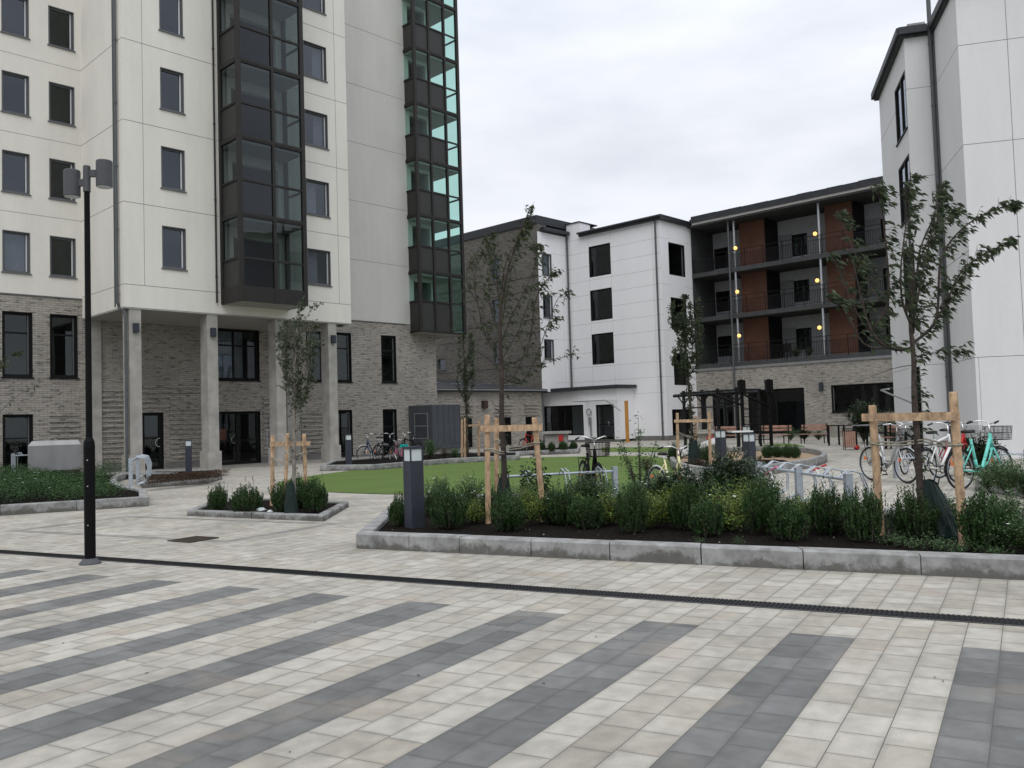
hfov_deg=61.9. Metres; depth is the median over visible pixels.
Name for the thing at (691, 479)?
laurel shrub
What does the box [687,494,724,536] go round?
yew shrub
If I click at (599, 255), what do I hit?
window
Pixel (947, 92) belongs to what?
white gable block
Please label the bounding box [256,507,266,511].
plastic wrapper
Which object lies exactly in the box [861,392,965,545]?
tree stakes
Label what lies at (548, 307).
window
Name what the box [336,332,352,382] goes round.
window
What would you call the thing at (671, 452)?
yew shrub
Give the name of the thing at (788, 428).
park bench
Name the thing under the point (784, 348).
balcony chair
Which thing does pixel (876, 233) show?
apartment door
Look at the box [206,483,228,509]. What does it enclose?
yew shrub
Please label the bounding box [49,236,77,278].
window
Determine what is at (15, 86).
window
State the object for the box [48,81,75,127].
window
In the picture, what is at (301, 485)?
yew shrub
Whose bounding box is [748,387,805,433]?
window
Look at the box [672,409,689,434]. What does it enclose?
window
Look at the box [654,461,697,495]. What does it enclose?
laurel shrub
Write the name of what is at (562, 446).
yew shrub
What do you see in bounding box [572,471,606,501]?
laurel shrub
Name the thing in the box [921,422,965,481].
bicycle
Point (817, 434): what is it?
leafy shrub
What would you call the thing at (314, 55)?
window
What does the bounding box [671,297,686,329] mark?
window
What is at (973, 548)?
plant
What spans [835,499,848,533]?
light green shrub
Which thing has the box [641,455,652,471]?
brown leaved shrub
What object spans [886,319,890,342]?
window
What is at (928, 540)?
plant
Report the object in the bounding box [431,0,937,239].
sky
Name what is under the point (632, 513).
yew shrub
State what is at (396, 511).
yew shrub
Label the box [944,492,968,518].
leafy shrub
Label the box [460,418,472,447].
window
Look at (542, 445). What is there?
yew shrub
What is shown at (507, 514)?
yew shrub
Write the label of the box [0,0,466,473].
tower building
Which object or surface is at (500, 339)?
young tree
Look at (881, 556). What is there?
planting bed
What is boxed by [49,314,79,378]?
window
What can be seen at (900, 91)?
window
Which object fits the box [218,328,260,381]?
window
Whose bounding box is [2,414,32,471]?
window
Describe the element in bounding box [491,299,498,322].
window
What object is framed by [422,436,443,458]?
leafy shrub
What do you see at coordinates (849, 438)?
litter bin
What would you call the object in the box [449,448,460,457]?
leafy shrub
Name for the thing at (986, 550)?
plant
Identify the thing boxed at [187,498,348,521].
planting bed
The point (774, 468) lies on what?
kick scooter
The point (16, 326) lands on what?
window
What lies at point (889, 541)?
plant
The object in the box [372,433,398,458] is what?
bicycle
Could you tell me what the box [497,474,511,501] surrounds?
watering bag
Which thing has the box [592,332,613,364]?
window
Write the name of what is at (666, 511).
light green shrub
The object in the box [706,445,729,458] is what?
leafy shrub
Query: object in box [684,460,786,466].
soil
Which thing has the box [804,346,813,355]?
leafy shrub
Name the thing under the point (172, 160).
window
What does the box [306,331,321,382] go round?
window
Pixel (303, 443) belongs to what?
tree stakes
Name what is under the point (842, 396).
window
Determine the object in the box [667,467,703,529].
yew shrub
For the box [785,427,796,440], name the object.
leafy shrub
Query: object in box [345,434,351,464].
bollard light
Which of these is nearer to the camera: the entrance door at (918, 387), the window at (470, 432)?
the entrance door at (918, 387)
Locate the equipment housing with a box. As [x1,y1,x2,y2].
[409,405,460,453]
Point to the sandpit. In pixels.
(811, 457)
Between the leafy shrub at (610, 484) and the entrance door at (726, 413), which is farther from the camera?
the entrance door at (726, 413)
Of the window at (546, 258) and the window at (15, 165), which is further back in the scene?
the window at (546, 258)
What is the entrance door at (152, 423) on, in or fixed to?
in the tower building at (273, 161)
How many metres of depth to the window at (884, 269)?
50.89 m
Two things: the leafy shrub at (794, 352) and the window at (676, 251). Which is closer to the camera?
the leafy shrub at (794, 352)
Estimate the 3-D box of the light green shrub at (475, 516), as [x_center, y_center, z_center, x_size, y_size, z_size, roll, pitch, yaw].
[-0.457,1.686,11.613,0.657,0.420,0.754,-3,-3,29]
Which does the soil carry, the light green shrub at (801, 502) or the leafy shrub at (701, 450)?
the leafy shrub at (701, 450)
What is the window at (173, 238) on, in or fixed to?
in the tower building at (273, 161)
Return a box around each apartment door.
[778,234,792,259]
[780,279,794,307]
[782,327,796,357]
[865,217,881,245]
[868,267,883,296]
[870,318,886,350]
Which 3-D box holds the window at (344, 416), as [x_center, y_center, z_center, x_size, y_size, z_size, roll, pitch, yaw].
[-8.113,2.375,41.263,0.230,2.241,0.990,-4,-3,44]
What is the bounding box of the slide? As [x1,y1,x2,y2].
[681,438,714,456]
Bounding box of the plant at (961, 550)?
[944,539,976,552]
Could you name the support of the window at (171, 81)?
in the tower building at (273, 161)
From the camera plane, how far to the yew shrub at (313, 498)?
14.39 m
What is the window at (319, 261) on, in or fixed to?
in the tower building at (273, 161)
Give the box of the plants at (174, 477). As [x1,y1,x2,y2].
[134,469,231,484]
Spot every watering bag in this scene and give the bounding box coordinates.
[284,481,298,512]
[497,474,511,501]
[688,437,699,463]
[923,475,957,539]
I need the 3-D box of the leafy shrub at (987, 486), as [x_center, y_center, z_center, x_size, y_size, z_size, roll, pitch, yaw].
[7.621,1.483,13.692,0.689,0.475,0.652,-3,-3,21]
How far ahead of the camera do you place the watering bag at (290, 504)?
14.11 m
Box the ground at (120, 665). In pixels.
[0,437,1023,767]
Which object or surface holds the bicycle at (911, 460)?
on the ground at (120, 665)
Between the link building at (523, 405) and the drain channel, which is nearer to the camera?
the drain channel
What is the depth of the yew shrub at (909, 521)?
8.92 m
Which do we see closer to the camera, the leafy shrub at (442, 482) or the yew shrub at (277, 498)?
the leafy shrub at (442, 482)
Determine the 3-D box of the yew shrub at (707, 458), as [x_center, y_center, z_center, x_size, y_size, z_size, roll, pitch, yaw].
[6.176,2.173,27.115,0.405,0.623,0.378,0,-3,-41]
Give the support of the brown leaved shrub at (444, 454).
on the planting bed at (376, 463)
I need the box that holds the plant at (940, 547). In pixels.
[928,537,961,551]
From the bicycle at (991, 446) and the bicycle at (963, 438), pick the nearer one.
the bicycle at (991, 446)
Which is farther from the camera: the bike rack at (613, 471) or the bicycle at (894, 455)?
the bicycle at (894, 455)
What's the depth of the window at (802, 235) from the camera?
54.60 m
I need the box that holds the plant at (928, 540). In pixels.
[917,531,947,547]
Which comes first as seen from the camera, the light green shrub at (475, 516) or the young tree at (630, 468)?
the light green shrub at (475, 516)
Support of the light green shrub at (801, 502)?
on the planting bed at (881, 556)
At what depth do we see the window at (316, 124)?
36.40 m
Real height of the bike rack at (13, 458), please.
0.959 m
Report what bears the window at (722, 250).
in the apartment block at (760, 280)
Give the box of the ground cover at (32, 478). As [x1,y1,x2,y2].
[0,460,139,503]
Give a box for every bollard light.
[185,440,191,472]
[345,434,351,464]
[402,446,424,528]
[714,430,726,464]
[742,426,749,434]
[742,433,755,471]
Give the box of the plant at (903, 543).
[889,533,914,546]
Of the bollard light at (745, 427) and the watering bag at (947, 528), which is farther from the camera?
the bollard light at (745, 427)
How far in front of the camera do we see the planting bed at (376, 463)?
31.64 m
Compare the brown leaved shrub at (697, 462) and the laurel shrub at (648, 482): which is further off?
the brown leaved shrub at (697, 462)
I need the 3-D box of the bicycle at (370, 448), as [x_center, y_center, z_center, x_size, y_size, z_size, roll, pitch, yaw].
[-5.640,2.611,35.080,1.783,1.192,0.598,1,-3,-44]
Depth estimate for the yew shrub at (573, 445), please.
37.81 m
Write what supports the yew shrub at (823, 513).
on the planting bed at (881, 556)
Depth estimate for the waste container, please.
27.81 m
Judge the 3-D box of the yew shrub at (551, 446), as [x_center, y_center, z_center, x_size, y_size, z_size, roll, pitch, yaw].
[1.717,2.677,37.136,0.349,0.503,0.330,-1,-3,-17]
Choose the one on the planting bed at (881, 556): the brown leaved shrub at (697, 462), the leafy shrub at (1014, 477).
the leafy shrub at (1014, 477)
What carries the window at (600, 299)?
in the apartment block at (760, 280)
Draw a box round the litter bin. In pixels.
[842,428,856,449]
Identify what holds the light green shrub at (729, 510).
on the planting bed at (881, 556)
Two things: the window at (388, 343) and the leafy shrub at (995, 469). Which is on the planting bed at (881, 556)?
the leafy shrub at (995, 469)
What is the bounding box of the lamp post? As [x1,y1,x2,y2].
[63,159,112,565]
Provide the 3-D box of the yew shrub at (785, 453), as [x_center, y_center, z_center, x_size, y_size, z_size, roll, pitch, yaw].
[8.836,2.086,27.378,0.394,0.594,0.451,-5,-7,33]
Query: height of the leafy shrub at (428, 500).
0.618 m
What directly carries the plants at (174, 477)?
on the planting bed at (185, 482)
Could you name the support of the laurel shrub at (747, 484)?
on the planting bed at (881, 556)
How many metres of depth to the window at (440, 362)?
64.17 m
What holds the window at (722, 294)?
in the apartment block at (760, 280)
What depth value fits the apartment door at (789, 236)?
55.06 m
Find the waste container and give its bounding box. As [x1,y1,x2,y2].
[28,439,81,475]
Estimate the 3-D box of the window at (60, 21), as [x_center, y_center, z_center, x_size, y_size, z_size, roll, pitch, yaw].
[-17.351,-13.628,32.846,0.230,1.571,1.000,-4,-3,44]
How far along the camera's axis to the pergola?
35.97 m
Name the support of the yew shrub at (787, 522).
on the planting bed at (881, 556)
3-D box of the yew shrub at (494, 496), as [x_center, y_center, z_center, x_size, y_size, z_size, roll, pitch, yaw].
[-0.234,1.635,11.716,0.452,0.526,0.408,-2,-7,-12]
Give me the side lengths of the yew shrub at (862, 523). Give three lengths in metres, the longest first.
0.641 x 0.528 x 0.474 m
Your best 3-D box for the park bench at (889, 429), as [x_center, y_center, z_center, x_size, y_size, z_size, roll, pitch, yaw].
[14.750,2.014,32.572,0.470,0.920,1.191,0,-3,-33]
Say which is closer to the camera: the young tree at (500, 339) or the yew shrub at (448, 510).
the yew shrub at (448, 510)
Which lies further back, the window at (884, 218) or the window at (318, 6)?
the window at (884, 218)
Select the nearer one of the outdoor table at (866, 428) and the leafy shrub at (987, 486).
the leafy shrub at (987, 486)
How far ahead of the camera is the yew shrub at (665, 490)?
11.06 m
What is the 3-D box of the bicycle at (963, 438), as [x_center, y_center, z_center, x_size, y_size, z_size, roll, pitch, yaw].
[9.623,1.409,18.597,1.813,1.224,0.598,0,-3,-27]
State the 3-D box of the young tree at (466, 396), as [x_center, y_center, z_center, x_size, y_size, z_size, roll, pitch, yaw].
[-1.808,0.381,33.808,0.891,4.998,0.922,-2,-3,0]
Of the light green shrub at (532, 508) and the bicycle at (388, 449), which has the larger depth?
the bicycle at (388, 449)
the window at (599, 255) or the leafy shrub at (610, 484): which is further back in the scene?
the window at (599, 255)
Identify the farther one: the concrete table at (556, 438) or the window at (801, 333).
the window at (801, 333)
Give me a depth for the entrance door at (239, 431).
37.41 m
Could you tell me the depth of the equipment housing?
43.45 m
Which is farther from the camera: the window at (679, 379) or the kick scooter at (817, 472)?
the window at (679, 379)
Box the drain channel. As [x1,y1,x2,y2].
[0,550,1023,625]
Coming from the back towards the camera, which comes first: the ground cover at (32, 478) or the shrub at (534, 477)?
the ground cover at (32, 478)
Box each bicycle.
[356,433,391,457]
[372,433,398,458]
[389,440,407,457]
[396,432,423,456]
[518,431,540,449]
[575,436,610,488]
[647,445,694,488]
[859,423,915,482]
[894,422,922,474]
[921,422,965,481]
[927,420,981,477]
[944,420,1012,488]
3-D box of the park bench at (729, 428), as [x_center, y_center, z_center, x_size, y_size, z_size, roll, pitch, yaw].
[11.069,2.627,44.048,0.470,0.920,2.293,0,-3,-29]
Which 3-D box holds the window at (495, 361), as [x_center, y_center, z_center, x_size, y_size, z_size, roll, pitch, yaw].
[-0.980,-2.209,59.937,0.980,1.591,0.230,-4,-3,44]
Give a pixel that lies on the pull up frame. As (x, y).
(741, 386)
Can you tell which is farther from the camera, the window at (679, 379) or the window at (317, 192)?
the window at (679, 379)
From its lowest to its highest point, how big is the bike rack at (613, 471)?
0.659 m
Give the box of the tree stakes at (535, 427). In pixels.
[480,415,544,523]
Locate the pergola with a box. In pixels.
[673,387,761,448]
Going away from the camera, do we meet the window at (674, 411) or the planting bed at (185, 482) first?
the planting bed at (185, 482)
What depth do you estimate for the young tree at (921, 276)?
9.08 m
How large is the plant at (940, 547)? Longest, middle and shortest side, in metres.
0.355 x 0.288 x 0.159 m
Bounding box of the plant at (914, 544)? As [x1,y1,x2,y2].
[903,536,940,550]
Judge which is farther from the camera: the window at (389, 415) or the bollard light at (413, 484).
the window at (389, 415)
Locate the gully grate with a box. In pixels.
[167,536,218,542]
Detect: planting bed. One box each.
[0,472,176,515]
[140,469,221,487]
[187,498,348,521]
[320,452,519,470]
[356,493,1023,579]
[506,445,579,455]
[975,473,1023,498]
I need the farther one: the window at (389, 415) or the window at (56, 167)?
the window at (389, 415)
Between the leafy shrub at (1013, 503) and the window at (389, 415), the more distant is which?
the window at (389, 415)
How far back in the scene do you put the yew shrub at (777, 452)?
27.85 m
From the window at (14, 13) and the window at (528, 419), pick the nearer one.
the window at (14, 13)
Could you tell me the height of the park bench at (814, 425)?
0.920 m
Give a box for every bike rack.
[11,452,27,473]
[128,454,151,486]
[507,466,618,491]
[755,460,869,501]
[892,450,1023,477]
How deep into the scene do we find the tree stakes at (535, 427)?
11.53 m
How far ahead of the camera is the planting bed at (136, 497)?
17.28 m
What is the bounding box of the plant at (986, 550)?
[974,541,1002,553]
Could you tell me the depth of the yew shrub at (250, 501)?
14.60 m
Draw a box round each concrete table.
[542,431,571,447]
[693,430,714,451]
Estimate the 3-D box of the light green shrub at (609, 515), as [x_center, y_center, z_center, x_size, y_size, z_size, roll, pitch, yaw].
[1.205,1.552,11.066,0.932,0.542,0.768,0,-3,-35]
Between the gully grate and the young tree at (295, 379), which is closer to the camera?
the gully grate
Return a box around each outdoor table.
[825,425,854,445]
[852,424,886,447]
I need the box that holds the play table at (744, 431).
[727,430,752,434]
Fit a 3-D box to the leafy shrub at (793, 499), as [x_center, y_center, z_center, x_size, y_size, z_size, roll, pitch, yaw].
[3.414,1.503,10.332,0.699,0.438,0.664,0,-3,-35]
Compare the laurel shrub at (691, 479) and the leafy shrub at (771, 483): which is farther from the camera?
the laurel shrub at (691, 479)
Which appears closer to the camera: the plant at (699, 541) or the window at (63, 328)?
the plant at (699, 541)
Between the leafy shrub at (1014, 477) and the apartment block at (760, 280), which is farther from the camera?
the apartment block at (760, 280)
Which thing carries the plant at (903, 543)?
on the planting bed at (881, 556)
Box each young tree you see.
[0,331,37,418]
[273,296,324,490]
[441,203,578,489]
[455,332,476,456]
[614,411,661,485]
[667,294,705,459]
[825,172,1023,538]
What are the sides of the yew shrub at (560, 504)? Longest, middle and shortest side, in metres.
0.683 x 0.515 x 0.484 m
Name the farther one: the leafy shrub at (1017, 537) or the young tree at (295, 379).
the young tree at (295, 379)
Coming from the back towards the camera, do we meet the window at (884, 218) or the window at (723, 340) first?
the window at (723, 340)
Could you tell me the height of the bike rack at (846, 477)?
0.729 m
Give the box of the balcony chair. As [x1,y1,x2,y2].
[780,343,790,357]
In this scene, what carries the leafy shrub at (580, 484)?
on the planting bed at (881, 556)
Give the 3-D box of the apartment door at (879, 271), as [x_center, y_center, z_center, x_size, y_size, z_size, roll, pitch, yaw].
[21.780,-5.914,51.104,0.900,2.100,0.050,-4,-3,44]
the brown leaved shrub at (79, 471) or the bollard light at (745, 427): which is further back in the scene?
the bollard light at (745, 427)
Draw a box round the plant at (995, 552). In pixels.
[987,546,1014,554]
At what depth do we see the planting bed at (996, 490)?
14.67 m
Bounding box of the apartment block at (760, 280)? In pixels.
[435,176,894,441]
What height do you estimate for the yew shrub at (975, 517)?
0.712 m
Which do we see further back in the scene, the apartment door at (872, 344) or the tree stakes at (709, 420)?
the apartment door at (872, 344)
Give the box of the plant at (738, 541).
[732,538,744,544]
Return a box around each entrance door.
[142,412,163,469]
[219,411,260,464]
[596,404,614,440]
[713,395,734,437]
[917,366,923,447]
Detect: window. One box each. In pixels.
[0,0,30,39]
[0,70,30,117]
[1,149,31,195]
[1,230,31,274]
[1,311,33,378]
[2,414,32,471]
[47,5,75,52]
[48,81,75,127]
[48,158,76,202]
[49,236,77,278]
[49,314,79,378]
[158,0,184,37]
[159,67,185,114]
[160,146,186,192]
[161,225,187,271]
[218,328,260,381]
[302,0,326,15]
[303,40,327,82]
[304,109,329,150]
[306,178,330,218]
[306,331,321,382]
[307,248,332,286]
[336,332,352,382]
[338,410,353,456]
[381,335,397,383]
[383,409,397,453]
[437,358,444,370]
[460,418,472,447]
[491,257,499,281]
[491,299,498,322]
[492,341,498,363]
[499,417,511,444]
[525,417,532,443]
[542,253,551,275]
[543,295,552,318]
[544,339,553,359]
[544,405,583,434]
[589,243,610,276]
[590,287,612,320]
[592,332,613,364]
[668,242,684,276]
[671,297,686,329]
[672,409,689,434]
[673,353,688,384]
[714,247,727,268]
[716,290,729,311]
[718,336,731,356]
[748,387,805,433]
[792,233,807,255]
[794,279,809,301]
[796,327,811,349]
[831,382,893,412]
[881,218,884,241]
[883,268,887,289]
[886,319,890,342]
[894,70,907,146]
[898,153,909,227]
[903,242,914,310]
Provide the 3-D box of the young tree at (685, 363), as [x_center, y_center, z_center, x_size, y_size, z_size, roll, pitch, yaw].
[5.155,-0.139,25.234,1.213,5.066,1.218,-2,-3,0]
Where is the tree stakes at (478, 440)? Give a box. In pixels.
[461,418,481,456]
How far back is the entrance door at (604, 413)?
54.98 m
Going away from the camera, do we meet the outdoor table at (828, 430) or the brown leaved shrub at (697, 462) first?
the brown leaved shrub at (697, 462)
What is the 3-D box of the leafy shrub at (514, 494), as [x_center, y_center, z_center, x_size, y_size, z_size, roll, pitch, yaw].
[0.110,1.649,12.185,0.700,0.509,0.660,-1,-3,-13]
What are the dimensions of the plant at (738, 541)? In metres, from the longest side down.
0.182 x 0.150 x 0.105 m
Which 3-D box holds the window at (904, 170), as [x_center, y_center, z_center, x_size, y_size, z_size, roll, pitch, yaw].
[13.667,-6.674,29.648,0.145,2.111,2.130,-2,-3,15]
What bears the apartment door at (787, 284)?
in the apartment block at (760, 280)
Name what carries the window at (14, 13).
in the tower building at (273, 161)
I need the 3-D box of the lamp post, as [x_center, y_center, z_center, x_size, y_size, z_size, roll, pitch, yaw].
[-4.954,-0.282,10.004,0.555,4.738,0.238,-2,-3,-3]
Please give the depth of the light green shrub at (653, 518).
10.55 m
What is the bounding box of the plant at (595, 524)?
[587,518,597,528]
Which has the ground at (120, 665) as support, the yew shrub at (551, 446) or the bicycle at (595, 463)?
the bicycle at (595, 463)
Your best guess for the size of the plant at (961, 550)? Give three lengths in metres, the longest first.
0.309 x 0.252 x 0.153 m
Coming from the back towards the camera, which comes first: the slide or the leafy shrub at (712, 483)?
the slide
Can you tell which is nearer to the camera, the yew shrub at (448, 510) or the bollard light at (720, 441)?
the yew shrub at (448, 510)
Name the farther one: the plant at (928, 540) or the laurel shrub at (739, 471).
the laurel shrub at (739, 471)
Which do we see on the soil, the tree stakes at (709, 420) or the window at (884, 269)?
the tree stakes at (709, 420)
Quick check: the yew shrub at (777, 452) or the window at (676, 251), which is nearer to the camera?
the yew shrub at (777, 452)
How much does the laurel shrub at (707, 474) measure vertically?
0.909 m
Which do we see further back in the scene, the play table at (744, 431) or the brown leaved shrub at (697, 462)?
the play table at (744, 431)
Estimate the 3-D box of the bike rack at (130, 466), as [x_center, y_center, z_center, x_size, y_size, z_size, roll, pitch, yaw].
[-9.994,2.369,23.038,0.434,0.889,3.190,-1,-3,-21]
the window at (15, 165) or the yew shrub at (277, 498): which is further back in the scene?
the window at (15, 165)
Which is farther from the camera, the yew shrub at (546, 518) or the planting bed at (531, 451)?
the planting bed at (531, 451)
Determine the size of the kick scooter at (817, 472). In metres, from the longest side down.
0.730 x 0.696 x 0.340 m
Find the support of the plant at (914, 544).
on the planting bed at (881, 556)
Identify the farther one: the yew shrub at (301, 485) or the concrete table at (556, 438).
the concrete table at (556, 438)
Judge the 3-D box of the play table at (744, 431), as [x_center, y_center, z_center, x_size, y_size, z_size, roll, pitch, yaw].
[6.682,1.877,24.951,0.600,1.020,0.600,-2,-3,0]
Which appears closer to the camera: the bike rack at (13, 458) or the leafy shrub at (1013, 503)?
the leafy shrub at (1013, 503)
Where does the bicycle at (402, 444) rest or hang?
on the ground at (120, 665)
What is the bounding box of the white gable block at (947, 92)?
[871,0,1023,458]
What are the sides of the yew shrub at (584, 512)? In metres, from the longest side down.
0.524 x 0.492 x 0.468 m
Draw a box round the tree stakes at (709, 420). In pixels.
[674,412,712,464]
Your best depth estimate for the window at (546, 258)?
58.15 m
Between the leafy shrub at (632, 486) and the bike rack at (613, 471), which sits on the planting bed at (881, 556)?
the leafy shrub at (632, 486)
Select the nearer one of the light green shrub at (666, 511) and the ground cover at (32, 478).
the light green shrub at (666, 511)
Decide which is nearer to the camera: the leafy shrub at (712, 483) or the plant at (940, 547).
the plant at (940, 547)
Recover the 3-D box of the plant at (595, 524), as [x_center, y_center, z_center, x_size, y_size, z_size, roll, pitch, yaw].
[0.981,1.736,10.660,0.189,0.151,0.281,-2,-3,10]
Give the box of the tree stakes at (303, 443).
[270,433,309,505]
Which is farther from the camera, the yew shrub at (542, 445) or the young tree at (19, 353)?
the yew shrub at (542, 445)
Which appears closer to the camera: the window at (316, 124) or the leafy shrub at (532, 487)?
the leafy shrub at (532, 487)
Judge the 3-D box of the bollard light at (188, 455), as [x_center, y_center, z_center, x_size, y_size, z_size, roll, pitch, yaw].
[-10.321,2.320,27.263,0.204,1.075,0.204,-1,-3,-20]
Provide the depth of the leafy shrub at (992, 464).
14.23 m
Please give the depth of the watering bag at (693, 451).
24.95 m
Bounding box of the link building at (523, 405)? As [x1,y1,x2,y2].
[437,379,547,449]
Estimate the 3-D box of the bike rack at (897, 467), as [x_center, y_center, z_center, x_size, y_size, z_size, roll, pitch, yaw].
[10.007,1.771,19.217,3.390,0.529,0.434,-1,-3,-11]
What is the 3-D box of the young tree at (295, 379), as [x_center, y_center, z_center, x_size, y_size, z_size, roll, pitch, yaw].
[-3.543,0.340,14.278,0.862,3.644,0.864,-1,-3,-12]
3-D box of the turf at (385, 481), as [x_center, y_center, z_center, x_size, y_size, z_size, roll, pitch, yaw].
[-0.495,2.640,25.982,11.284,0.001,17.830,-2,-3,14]
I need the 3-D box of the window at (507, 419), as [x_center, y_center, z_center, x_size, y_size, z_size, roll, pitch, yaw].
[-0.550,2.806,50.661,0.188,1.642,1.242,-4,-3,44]
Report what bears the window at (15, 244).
in the tower building at (273, 161)
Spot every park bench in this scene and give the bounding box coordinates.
[714,426,741,435]
[758,425,791,443]
[798,424,830,443]
[881,425,901,448]
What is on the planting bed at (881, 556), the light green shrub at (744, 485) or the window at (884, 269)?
the light green shrub at (744, 485)
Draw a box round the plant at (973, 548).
[961,537,981,552]
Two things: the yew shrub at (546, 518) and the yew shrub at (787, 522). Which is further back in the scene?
the yew shrub at (546, 518)
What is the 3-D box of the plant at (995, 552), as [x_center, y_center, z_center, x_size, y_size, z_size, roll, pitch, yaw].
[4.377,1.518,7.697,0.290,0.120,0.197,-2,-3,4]
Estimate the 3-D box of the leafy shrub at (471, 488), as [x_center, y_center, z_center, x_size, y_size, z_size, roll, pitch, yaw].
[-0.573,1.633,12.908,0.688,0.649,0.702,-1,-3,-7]
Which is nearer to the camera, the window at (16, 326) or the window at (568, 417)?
the window at (16, 326)
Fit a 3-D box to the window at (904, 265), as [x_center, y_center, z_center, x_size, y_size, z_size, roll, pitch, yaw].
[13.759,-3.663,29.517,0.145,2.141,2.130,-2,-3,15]
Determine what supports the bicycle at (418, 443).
on the ground at (120, 665)
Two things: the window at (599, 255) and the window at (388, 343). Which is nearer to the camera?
the window at (388, 343)
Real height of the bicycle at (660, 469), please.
0.970 m
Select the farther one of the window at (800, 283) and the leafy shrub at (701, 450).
the window at (800, 283)
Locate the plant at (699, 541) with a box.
[689,536,705,542]
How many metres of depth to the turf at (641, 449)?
39.46 m
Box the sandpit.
[670,446,826,476]
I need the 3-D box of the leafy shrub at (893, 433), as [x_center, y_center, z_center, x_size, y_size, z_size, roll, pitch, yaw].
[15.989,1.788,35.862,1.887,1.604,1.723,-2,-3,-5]
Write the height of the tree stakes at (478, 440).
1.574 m
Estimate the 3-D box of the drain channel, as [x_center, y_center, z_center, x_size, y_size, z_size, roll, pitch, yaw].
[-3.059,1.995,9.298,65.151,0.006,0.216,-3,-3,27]
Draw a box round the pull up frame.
[714,379,772,451]
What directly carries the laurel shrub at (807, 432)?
on the ground at (120, 665)
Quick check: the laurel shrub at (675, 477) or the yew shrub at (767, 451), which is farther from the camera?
the yew shrub at (767, 451)
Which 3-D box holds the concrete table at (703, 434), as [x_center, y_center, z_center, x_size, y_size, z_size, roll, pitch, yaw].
[7.258,2.215,32.163,1.027,0.940,0.830,-3,-3,17]
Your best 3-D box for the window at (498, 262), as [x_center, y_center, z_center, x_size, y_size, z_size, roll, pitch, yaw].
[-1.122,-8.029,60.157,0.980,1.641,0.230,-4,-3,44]
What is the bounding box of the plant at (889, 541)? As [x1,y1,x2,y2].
[874,531,900,543]
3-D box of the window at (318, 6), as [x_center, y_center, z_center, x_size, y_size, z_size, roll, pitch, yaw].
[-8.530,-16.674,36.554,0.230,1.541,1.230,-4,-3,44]
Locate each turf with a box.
[277,456,674,494]
[604,447,668,451]
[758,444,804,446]
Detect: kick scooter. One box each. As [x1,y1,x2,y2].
[764,466,776,485]
[809,464,838,503]
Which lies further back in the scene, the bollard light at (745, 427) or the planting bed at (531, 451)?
the planting bed at (531, 451)
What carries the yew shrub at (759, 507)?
on the planting bed at (881, 556)
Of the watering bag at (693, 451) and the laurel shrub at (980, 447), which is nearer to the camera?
the laurel shrub at (980, 447)
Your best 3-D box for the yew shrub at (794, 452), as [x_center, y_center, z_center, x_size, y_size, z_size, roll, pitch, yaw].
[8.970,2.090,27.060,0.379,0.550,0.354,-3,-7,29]
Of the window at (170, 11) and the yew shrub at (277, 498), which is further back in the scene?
the window at (170, 11)
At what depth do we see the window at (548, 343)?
57.84 m
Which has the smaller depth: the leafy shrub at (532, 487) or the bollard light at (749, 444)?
the leafy shrub at (532, 487)
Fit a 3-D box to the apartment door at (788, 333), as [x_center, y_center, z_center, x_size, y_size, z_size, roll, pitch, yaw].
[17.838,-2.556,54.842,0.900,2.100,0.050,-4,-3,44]
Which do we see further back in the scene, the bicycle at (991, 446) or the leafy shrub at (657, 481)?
the bicycle at (991, 446)
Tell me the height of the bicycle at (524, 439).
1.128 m
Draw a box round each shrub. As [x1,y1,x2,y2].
[68,468,83,479]
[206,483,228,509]
[227,476,263,511]
[268,477,299,511]
[286,467,310,507]
[300,473,328,511]
[387,491,403,525]
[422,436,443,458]
[424,474,445,515]
[425,475,459,499]
[428,477,469,528]
[439,449,449,457]
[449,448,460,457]
[454,473,484,510]
[465,493,491,523]
[479,484,506,521]
[488,487,528,531]
[505,482,538,508]
[510,481,551,524]
[518,452,552,505]
[518,479,550,505]
[538,485,564,523]
[539,439,544,449]
[544,473,581,524]
[548,441,555,450]
[554,470,600,500]
[558,440,567,449]
[566,491,604,528]
[569,440,577,448]
[571,473,619,505]
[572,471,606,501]
[593,483,625,524]
[609,476,654,505]
[613,475,650,532]
[636,470,677,503]
[637,486,667,526]
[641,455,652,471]
[643,468,678,497]
[649,481,702,528]
[649,483,675,521]
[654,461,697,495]
[667,441,682,461]
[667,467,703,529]
[681,437,708,459]
[682,466,718,508]
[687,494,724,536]
[689,458,706,465]
[689,483,748,530]
[694,472,741,513]
[697,448,736,500]
[700,444,712,460]
[702,446,770,500]
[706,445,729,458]
[707,476,770,522]
[730,467,781,499]
[739,466,783,533]
[744,467,789,501]
[761,440,773,457]
[767,495,810,541]
[773,442,782,456]
[774,492,806,508]
[781,442,791,457]
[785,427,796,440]
[788,347,803,356]
[789,445,800,457]
[791,489,812,528]
[796,427,812,439]
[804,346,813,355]
[804,470,849,535]
[810,430,824,439]
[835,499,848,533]
[838,481,888,541]
[841,395,883,442]
[878,409,895,443]
[885,477,940,539]
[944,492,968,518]
[954,477,1018,553]
[960,426,1005,470]
[966,463,998,490]
[972,452,1023,493]
[980,457,1013,486]
[981,504,1023,554]
[988,483,1023,528]
[989,456,1023,494]

